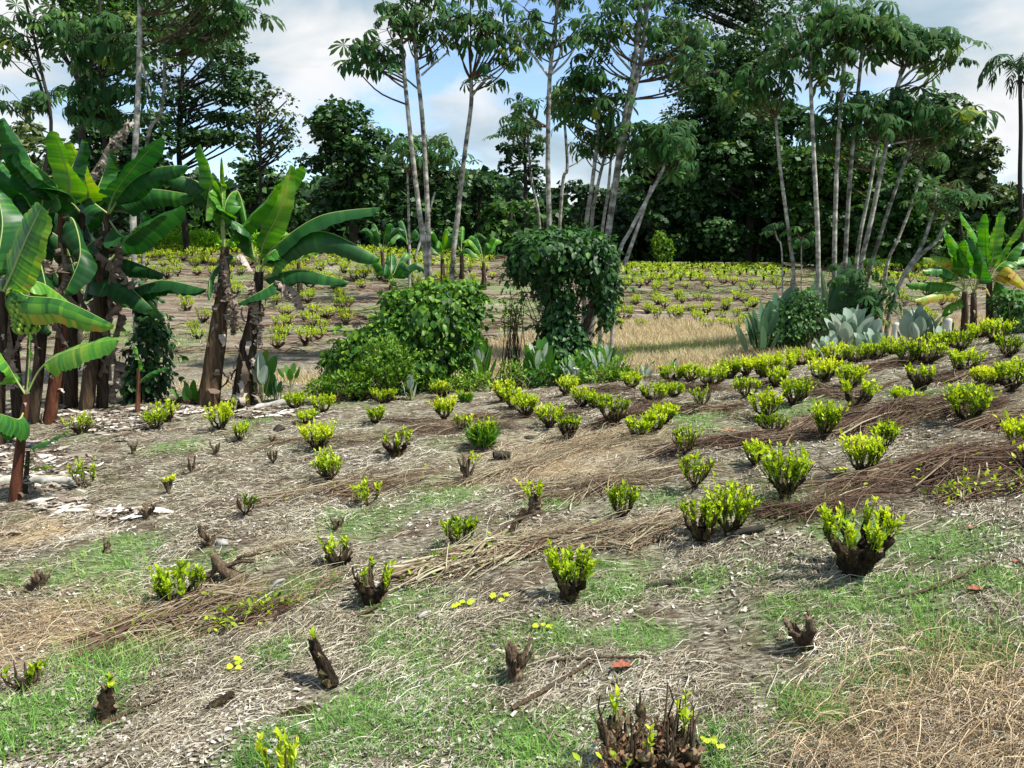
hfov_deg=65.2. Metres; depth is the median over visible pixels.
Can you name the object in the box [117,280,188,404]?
leafy bush
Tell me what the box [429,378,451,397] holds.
pruned shrub
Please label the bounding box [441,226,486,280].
banana plant
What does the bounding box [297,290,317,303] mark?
pruned shrub
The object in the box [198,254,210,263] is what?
pruned shrub
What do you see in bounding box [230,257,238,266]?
pruned shrub
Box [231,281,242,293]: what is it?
pruned shrub
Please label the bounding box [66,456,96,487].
pruned shrub
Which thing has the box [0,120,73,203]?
forest tree
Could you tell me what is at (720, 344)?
dry grass
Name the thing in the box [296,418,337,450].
pruned shrub
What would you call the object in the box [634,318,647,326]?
pruned shrub
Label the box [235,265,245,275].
pruned shrub
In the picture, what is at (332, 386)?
leafy bush
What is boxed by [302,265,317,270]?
pruned shrub
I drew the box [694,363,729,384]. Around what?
pruned shrub
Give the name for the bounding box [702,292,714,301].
pruned shrub
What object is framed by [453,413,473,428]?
pruned shrub
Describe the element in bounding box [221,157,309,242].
forest tree
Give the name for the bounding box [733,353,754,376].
pruned shrub
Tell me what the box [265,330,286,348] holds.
pruned shrub
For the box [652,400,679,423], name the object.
pruned shrub
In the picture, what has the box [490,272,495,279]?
pruned shrub
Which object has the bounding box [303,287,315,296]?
pruned shrub
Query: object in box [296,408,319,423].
pruned shrub
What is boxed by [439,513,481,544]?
pruned shrub
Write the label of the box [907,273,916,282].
pruned shrub
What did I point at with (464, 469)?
shrub
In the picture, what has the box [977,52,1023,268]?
palm tree
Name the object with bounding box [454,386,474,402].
pruned shrub
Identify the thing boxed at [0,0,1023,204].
sky
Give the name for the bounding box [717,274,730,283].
pruned shrub
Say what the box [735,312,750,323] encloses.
pruned shrub
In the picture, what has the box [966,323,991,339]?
pruned shrub
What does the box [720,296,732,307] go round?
pruned shrub
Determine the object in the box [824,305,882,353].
broadleaf plant
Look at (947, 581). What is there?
stick
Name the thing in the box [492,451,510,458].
charred log
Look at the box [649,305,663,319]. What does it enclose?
pruned shrub
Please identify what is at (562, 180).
umbrella tree
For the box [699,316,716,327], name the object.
pruned shrub
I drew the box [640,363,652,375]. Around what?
broadleaf plant
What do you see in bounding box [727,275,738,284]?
pruned shrub
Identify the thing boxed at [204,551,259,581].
gnarled root
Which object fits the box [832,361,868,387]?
pruned shrub
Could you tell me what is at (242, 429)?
pruned shrub
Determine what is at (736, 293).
pruned shrub
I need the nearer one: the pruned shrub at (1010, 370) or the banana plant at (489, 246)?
the pruned shrub at (1010, 370)
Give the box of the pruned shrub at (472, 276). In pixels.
[467,272,477,279]
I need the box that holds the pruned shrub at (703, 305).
[699,301,713,314]
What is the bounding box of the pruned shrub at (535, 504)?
[514,478,543,515]
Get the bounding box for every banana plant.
[0,118,76,424]
[0,160,74,418]
[0,192,113,444]
[0,333,120,502]
[5,131,97,424]
[22,428,68,493]
[53,121,133,404]
[56,141,118,409]
[73,212,205,408]
[77,137,193,410]
[133,346,169,412]
[163,144,305,407]
[223,165,379,409]
[257,232,316,298]
[359,223,405,280]
[365,253,423,290]
[391,220,425,265]
[415,229,460,281]
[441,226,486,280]
[456,237,501,289]
[906,227,976,341]
[942,239,991,339]
[960,211,1023,337]
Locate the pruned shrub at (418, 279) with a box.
[411,275,421,284]
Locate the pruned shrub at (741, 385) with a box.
[732,376,761,397]
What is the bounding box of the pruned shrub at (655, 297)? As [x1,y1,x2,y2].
[651,293,666,304]
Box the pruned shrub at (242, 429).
[232,419,249,440]
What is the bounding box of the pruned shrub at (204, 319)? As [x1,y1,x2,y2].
[192,307,211,322]
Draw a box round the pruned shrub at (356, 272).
[348,268,360,281]
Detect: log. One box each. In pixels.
[0,474,79,486]
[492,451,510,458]
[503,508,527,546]
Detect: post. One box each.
[890,322,898,347]
[942,318,951,342]
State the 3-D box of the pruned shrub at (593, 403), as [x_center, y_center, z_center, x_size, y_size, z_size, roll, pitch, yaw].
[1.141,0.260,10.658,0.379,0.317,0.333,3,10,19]
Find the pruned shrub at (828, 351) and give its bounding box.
[819,340,853,361]
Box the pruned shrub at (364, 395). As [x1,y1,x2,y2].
[347,388,368,400]
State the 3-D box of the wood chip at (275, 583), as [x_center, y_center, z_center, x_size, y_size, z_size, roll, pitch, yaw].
[-1.681,1.435,5.731,0.109,0.073,0.030,-5,10,-27]
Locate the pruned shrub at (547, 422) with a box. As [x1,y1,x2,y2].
[533,402,563,428]
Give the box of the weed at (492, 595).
[489,592,508,600]
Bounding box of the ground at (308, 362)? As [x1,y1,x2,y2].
[0,244,1023,767]
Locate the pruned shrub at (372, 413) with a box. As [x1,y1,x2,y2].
[365,404,386,423]
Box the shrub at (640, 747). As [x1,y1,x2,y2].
[572,683,706,767]
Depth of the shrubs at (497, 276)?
32.70 m
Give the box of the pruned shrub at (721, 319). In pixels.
[718,315,729,324]
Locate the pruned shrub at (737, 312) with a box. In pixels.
[730,307,741,317]
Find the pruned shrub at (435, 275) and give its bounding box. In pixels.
[432,271,439,279]
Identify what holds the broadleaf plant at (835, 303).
on the ground at (308, 362)
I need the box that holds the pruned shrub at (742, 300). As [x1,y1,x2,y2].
[735,292,750,303]
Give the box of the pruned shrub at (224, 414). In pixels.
[202,399,235,431]
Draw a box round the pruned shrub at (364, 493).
[349,477,381,505]
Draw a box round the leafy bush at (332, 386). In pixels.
[300,369,372,403]
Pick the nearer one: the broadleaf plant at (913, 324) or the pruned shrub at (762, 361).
the pruned shrub at (762, 361)
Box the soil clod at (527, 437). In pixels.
[524,435,534,439]
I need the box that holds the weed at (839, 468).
[832,467,851,474]
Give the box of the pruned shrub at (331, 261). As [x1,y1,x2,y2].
[327,258,336,265]
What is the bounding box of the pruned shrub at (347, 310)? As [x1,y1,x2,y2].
[335,306,353,315]
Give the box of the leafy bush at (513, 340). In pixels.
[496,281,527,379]
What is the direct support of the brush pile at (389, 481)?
on the ground at (308, 362)
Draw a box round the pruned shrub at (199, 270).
[190,266,203,275]
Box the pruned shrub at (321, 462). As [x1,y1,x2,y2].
[310,445,342,480]
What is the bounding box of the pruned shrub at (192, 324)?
[185,318,199,332]
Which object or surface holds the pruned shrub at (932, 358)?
on the ground at (308, 362)
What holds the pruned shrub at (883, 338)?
on the ground at (308, 362)
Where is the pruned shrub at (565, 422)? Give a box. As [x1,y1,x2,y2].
[553,410,582,438]
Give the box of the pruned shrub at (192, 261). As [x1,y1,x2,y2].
[186,256,202,267]
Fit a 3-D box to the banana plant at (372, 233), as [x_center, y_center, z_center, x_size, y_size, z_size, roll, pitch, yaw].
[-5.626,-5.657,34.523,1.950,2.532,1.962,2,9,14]
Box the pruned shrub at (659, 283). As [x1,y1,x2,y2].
[653,279,662,288]
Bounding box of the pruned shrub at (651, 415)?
[640,407,666,432]
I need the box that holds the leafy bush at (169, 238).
[121,214,189,248]
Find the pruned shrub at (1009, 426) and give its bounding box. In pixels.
[993,410,1023,443]
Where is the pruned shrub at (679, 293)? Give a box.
[673,289,684,299]
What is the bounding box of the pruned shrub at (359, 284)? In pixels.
[353,279,368,288]
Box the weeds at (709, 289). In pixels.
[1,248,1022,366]
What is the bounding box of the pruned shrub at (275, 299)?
[269,293,280,305]
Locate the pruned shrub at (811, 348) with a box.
[807,347,823,359]
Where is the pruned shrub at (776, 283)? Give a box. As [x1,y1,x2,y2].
[773,279,784,289]
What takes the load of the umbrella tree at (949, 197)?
on the ground at (308, 362)
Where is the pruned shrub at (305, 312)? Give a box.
[300,309,309,321]
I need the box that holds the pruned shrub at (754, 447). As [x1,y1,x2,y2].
[742,437,771,466]
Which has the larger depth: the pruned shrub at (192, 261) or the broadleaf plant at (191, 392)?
the pruned shrub at (192, 261)
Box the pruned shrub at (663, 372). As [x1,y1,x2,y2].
[657,363,687,381]
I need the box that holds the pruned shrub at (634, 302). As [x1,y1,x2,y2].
[627,296,642,304]
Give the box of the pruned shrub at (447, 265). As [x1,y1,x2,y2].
[444,260,449,270]
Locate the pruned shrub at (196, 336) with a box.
[188,326,205,338]
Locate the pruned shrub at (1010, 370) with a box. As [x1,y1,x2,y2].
[992,355,1023,392]
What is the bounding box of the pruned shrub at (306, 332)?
[292,323,315,345]
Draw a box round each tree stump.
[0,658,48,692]
[22,569,50,591]
[93,671,118,725]
[103,535,111,553]
[127,440,137,454]
[137,502,155,520]
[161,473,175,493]
[186,455,195,472]
[197,523,216,547]
[209,439,219,455]
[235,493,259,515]
[267,450,277,462]
[308,626,338,688]
[329,515,344,532]
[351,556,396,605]
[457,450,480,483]
[504,636,534,684]
[782,608,816,649]
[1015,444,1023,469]
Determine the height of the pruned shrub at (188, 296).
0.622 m
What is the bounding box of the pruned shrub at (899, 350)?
[892,340,923,365]
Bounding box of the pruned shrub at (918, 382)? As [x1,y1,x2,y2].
[905,361,936,390]
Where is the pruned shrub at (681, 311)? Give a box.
[666,306,687,320]
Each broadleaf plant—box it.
[170,380,198,402]
[252,349,277,402]
[264,376,283,400]
[277,363,299,386]
[402,369,416,399]
[436,356,457,383]
[462,332,495,387]
[523,337,560,383]
[555,354,592,384]
[580,342,628,380]
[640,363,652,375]
[668,358,677,371]
[735,303,790,356]
[760,287,812,349]
[790,257,881,339]
[812,334,850,360]
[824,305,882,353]
[854,327,890,354]
[891,305,941,345]
[925,315,953,338]
[993,305,1018,333]
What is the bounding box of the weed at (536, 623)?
[532,622,553,630]
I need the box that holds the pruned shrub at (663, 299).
[659,297,671,308]
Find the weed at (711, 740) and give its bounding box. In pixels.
[700,735,725,748]
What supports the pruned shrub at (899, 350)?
on the ground at (308, 362)
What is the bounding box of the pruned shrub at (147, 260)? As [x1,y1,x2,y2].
[139,256,150,266]
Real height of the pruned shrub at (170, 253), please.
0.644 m
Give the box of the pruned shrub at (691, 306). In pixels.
[684,303,697,310]
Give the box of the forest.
[8,144,1020,261]
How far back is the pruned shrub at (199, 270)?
34.67 m
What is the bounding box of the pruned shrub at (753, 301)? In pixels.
[748,296,758,307]
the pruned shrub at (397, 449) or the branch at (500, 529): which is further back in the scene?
the pruned shrub at (397, 449)
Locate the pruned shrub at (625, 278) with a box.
[622,275,633,283]
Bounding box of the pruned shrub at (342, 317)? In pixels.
[340,311,353,324]
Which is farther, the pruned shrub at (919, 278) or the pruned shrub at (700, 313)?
the pruned shrub at (919, 278)
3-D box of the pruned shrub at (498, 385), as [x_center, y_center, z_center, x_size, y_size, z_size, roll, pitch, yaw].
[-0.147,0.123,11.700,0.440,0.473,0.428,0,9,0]
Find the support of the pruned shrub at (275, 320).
on the ground at (308, 362)
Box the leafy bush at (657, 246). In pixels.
[649,230,675,266]
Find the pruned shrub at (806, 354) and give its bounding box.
[786,346,818,365]
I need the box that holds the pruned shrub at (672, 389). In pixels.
[662,381,685,396]
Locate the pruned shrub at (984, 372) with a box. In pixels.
[969,364,1005,386]
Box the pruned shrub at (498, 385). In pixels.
[488,378,515,402]
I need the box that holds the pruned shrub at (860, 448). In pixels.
[838,427,886,475]
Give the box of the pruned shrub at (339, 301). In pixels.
[332,294,351,311]
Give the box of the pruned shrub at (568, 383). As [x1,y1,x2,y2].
[555,373,580,395]
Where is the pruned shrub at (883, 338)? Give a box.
[878,335,911,354]
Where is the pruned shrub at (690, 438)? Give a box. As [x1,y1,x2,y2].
[672,423,703,454]
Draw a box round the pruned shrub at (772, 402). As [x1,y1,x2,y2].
[747,386,783,415]
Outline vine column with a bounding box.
[496,217,634,365]
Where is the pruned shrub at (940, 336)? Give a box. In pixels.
[926,330,954,348]
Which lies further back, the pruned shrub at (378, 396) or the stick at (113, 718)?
the pruned shrub at (378, 396)
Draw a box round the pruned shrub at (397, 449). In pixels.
[382,424,413,457]
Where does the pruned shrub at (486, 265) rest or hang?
on the ground at (308, 362)
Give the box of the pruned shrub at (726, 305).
[720,299,732,309]
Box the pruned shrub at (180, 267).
[169,263,183,276]
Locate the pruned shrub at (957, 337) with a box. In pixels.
[941,326,982,351]
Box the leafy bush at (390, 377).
[333,320,434,401]
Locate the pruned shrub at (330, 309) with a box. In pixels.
[315,305,338,318]
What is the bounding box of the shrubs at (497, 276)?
[20,241,1023,360]
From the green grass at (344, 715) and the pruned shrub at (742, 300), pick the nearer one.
the green grass at (344, 715)
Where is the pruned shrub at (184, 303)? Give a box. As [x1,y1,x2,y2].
[177,297,194,310]
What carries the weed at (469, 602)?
on the ground at (308, 362)
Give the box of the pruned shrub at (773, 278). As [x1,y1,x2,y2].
[768,275,780,284]
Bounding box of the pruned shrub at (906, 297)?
[899,294,913,304]
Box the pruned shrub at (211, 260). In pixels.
[205,257,216,265]
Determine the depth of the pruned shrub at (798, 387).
9.52 m
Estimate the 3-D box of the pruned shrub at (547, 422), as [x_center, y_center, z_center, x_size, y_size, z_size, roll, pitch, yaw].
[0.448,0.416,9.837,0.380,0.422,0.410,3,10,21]
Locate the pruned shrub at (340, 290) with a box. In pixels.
[333,287,345,299]
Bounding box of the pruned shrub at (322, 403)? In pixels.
[307,392,335,412]
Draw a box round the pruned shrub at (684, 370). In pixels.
[674,361,704,382]
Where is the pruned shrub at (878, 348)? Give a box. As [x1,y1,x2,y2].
[860,339,894,360]
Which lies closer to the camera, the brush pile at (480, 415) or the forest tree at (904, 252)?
the brush pile at (480, 415)
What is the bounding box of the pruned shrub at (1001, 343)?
[993,333,1023,357]
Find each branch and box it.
[246,399,286,409]
[473,511,543,556]
[725,524,765,535]
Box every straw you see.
[0,333,1023,767]
[0,412,1023,767]
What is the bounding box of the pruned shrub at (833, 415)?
[807,398,850,439]
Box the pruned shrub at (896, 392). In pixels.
[889,384,923,401]
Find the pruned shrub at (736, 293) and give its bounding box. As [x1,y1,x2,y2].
[732,288,744,299]
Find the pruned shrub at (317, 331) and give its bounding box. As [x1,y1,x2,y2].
[312,325,326,340]
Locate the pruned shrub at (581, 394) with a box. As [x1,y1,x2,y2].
[570,385,595,407]
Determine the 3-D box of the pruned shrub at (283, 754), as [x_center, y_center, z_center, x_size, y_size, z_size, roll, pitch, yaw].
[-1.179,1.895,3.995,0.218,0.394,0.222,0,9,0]
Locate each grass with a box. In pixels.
[0,341,1023,767]
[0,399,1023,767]
[78,310,1002,390]
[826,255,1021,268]
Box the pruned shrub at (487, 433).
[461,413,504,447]
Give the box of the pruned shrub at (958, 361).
[948,346,987,369]
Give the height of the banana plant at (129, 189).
4.297 m
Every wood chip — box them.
[269,578,284,589]
[417,610,430,617]
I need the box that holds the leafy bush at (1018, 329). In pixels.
[1003,316,1023,334]
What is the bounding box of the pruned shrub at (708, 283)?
[704,280,713,288]
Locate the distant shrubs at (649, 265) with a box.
[129,242,940,280]
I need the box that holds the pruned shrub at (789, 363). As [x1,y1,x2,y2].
[767,350,797,370]
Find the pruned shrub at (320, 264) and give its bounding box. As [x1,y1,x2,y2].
[314,259,325,271]
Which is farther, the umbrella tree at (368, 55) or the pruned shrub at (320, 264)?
the pruned shrub at (320, 264)
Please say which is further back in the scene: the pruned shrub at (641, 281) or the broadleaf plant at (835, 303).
the pruned shrub at (641, 281)
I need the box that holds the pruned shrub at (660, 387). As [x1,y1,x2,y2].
[638,379,669,400]
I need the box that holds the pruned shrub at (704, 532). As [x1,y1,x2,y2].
[679,496,723,544]
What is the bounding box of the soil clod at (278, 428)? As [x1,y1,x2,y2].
[273,424,284,431]
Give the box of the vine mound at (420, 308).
[315,276,497,396]
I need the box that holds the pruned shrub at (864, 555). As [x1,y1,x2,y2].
[817,495,904,578]
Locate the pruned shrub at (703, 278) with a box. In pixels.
[698,275,707,283]
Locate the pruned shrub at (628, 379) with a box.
[620,370,642,388]
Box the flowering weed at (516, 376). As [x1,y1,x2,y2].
[495,359,529,389]
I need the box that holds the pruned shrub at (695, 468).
[677,451,716,489]
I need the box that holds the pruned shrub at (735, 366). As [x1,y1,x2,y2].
[714,357,742,377]
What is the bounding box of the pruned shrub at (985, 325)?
[977,316,1018,342]
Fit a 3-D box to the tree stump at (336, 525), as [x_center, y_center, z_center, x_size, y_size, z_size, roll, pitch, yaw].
[-1.539,1.275,7.048,0.128,0.219,0.147,-5,10,-29]
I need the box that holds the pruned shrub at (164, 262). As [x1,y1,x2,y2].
[158,259,168,266]
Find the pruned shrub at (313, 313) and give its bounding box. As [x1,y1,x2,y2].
[304,311,320,326]
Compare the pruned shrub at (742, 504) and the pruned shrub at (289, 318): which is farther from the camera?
the pruned shrub at (289, 318)
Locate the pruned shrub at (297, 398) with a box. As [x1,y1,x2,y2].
[282,390,310,408]
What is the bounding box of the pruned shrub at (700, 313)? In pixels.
[691,310,706,321]
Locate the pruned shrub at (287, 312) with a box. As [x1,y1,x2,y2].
[277,304,293,314]
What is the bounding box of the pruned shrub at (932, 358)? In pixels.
[905,334,949,363]
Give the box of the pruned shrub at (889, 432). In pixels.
[867,417,902,448]
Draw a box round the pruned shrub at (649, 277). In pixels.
[640,273,654,283]
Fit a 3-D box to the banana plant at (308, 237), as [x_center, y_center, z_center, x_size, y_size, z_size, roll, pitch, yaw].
[-3.386,-1.274,12.678,2.773,4.225,0.685,1,9,5]
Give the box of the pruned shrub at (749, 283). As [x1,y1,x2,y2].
[745,278,759,289]
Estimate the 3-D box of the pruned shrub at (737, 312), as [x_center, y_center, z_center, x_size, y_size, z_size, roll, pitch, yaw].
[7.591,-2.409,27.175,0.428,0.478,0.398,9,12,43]
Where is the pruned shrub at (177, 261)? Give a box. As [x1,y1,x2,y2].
[170,259,180,266]
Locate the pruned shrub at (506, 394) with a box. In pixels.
[499,386,524,409]
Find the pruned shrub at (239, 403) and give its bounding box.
[232,397,248,408]
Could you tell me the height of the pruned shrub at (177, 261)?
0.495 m
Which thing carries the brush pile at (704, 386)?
on the ground at (308, 362)
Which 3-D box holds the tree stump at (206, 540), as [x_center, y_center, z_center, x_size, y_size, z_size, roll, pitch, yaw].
[-2.582,1.322,6.734,0.164,0.283,0.157,0,9,0]
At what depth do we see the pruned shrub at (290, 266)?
36.07 m
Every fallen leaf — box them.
[0,527,21,533]
[63,497,86,502]
[114,437,128,439]
[612,659,630,667]
[721,427,737,431]
[969,584,982,589]
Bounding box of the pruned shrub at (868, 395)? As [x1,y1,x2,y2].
[839,378,883,407]
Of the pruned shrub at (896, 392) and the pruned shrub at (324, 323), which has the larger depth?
the pruned shrub at (324, 323)
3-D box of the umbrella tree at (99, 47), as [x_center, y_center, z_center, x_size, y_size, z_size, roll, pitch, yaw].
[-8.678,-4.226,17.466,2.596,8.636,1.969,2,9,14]
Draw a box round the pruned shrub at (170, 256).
[165,253,176,263]
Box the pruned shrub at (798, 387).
[779,374,818,405]
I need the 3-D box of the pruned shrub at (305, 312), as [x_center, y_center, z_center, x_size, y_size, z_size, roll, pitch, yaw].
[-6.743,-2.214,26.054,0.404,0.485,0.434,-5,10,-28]
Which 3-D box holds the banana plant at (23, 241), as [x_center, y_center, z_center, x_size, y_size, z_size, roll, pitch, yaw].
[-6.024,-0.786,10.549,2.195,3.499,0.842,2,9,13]
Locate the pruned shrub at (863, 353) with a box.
[839,343,874,363]
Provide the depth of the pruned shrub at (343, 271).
36.43 m
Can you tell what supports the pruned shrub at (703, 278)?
on the ground at (308, 362)
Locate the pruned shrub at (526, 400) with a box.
[510,390,539,417]
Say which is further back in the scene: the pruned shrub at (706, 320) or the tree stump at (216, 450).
the pruned shrub at (706, 320)
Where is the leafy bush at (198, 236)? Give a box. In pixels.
[170,206,230,250]
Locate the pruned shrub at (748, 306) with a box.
[743,300,752,310]
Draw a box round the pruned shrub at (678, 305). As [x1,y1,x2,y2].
[668,302,684,318]
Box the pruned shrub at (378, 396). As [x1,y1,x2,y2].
[368,387,397,403]
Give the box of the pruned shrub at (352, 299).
[341,295,353,307]
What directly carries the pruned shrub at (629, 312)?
on the ground at (308, 362)
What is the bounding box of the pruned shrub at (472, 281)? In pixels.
[462,276,478,287]
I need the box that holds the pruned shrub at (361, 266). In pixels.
[353,262,364,269]
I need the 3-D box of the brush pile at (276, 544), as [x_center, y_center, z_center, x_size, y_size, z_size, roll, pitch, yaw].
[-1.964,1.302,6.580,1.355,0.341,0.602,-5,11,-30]
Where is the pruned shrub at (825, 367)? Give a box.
[805,354,842,382]
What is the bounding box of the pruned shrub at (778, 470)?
[752,439,814,501]
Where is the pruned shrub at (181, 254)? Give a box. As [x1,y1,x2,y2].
[177,250,188,260]
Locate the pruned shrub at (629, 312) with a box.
[616,305,637,319]
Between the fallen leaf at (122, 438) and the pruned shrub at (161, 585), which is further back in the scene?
the fallen leaf at (122, 438)
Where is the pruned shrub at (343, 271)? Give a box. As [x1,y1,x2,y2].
[337,262,351,273]
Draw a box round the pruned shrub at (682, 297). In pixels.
[678,295,686,303]
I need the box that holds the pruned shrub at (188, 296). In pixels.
[178,294,191,305]
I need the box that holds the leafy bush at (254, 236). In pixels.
[212,228,289,251]
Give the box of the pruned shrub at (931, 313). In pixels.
[926,309,941,319]
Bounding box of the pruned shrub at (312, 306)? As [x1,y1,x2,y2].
[307,303,319,314]
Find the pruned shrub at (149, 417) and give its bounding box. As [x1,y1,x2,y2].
[139,407,169,430]
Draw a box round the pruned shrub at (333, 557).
[316,533,352,567]
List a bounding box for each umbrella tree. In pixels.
[0,0,84,389]
[44,0,170,380]
[130,0,238,359]
[140,0,286,360]
[328,0,445,280]
[375,128,481,288]
[385,0,471,281]
[430,0,542,282]
[482,109,545,314]
[502,0,597,259]
[544,85,587,227]
[550,55,638,347]
[561,0,729,341]
[565,121,631,302]
[588,138,631,347]
[605,111,699,347]
[716,53,804,292]
[759,222,784,293]
[760,1,858,344]
[779,223,814,297]
[788,0,899,279]
[792,81,903,269]
[824,0,909,269]
[826,258,904,326]
[843,85,1005,288]
[853,13,991,277]
[878,147,952,332]
[884,175,993,337]
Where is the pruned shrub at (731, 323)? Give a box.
[726,319,741,328]
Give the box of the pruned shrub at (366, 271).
[358,268,370,277]
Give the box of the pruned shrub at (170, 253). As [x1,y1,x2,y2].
[163,250,175,259]
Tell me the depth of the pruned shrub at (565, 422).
9.15 m
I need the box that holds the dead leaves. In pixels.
[0,402,325,523]
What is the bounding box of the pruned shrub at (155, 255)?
[152,250,161,259]
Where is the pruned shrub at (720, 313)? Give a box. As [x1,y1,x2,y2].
[714,309,725,317]
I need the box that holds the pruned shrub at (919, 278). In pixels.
[917,273,926,281]
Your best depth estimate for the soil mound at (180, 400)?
12.97 m
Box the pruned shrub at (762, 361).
[750,353,782,377]
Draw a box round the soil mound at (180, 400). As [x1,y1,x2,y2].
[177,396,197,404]
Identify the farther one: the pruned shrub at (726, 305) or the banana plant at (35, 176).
the pruned shrub at (726, 305)
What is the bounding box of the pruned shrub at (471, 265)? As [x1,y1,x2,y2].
[465,262,474,272]
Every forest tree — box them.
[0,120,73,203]
[30,0,204,237]
[68,108,192,256]
[74,196,139,238]
[118,4,274,253]
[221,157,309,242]
[235,85,302,264]
[292,94,405,244]
[374,154,473,244]
[446,170,509,254]
[474,199,552,254]
[495,115,545,230]
[541,179,614,258]
[567,193,644,253]
[618,157,696,263]
[623,0,820,262]
[633,76,795,265]
[718,95,827,263]
[763,134,896,267]
[849,166,955,269]
[862,87,992,252]
[907,214,1009,259]
[936,137,1017,242]
[987,189,1023,251]
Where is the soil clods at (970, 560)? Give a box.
[0,346,1021,767]
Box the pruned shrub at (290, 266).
[285,262,296,269]
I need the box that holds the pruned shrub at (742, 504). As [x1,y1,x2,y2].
[702,471,764,537]
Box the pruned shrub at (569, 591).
[544,539,598,603]
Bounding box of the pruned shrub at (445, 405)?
[428,392,457,419]
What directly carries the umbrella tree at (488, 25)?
on the ground at (308, 362)
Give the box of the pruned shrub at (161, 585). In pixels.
[146,557,206,600]
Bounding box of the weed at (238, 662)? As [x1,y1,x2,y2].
[226,656,242,668]
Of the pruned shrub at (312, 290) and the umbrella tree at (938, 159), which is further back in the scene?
the pruned shrub at (312, 290)
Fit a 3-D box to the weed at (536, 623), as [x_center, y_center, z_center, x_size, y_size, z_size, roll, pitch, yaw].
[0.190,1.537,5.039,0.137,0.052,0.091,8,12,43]
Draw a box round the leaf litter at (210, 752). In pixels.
[0,334,1023,767]
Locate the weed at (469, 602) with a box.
[452,598,475,606]
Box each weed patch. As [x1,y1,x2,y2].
[415,351,498,393]
[511,338,602,389]
[571,341,655,383]
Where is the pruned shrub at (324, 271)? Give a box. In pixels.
[317,270,333,275]
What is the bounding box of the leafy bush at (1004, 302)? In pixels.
[983,287,1023,334]
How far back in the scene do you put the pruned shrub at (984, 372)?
9.03 m
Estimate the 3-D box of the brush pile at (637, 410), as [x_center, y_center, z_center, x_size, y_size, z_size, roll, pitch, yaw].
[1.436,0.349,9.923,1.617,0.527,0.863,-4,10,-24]
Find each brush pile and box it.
[53,557,382,663]
[184,564,320,640]
[186,411,534,476]
[190,519,348,582]
[209,455,465,510]
[367,402,598,429]
[373,513,543,590]
[414,424,667,493]
[462,495,717,570]
[503,435,758,511]
[565,379,758,415]
[571,391,683,430]
[633,375,736,391]
[636,409,884,462]
[710,398,876,441]
[725,368,912,397]
[733,472,889,528]
[796,430,1023,518]
[827,377,1020,438]
[833,343,942,376]
[896,351,1023,384]
[920,453,1023,507]
[943,397,1023,432]
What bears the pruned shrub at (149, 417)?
on the ground at (308, 362)
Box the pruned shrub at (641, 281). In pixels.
[635,277,643,287]
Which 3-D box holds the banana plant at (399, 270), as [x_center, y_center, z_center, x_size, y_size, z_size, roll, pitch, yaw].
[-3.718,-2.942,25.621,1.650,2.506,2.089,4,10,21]
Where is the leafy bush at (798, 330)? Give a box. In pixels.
[731,286,834,352]
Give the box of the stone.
[216,539,228,546]
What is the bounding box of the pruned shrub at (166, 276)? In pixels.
[159,265,175,278]
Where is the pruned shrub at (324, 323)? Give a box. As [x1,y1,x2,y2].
[316,318,331,330]
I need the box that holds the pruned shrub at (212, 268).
[206,266,214,273]
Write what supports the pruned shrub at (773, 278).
on the ground at (308, 362)
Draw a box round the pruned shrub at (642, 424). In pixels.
[624,414,653,434]
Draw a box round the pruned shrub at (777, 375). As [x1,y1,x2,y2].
[765,364,790,386]
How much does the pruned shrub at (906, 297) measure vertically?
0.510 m
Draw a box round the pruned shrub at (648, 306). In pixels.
[641,301,653,313]
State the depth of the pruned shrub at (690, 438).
7.99 m
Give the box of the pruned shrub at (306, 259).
[300,257,310,265]
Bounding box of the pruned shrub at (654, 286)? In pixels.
[651,282,660,291]
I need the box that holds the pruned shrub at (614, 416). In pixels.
[593,393,630,426]
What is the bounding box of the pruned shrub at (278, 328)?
[271,324,293,337]
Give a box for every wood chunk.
[209,691,234,709]
[282,704,320,717]
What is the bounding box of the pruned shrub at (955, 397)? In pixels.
[941,378,1001,423]
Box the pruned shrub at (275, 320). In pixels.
[271,314,288,327]
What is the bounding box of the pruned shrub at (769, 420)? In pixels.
[754,411,789,430]
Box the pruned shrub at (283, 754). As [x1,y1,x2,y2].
[254,723,299,767]
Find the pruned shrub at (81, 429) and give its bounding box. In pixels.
[60,410,94,434]
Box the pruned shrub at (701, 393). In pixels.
[687,383,711,405]
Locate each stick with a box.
[102,694,166,724]
[358,585,391,615]
[511,658,593,709]
[544,655,646,661]
[646,577,690,587]
[878,562,989,599]
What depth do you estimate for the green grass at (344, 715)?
4.61 m
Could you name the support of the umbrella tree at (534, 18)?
on the ground at (308, 362)
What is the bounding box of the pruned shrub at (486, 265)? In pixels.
[479,261,489,271]
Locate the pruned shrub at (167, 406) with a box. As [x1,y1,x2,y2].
[150,398,178,421]
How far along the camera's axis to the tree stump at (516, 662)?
4.58 m
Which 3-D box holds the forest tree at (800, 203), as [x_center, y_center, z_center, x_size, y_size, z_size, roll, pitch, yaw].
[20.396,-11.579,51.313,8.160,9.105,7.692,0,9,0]
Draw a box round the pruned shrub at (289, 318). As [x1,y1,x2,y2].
[279,312,294,323]
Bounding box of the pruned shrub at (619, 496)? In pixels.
[605,478,643,518]
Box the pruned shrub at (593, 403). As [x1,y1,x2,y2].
[585,393,613,408]
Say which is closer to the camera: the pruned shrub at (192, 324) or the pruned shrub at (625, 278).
the pruned shrub at (192, 324)

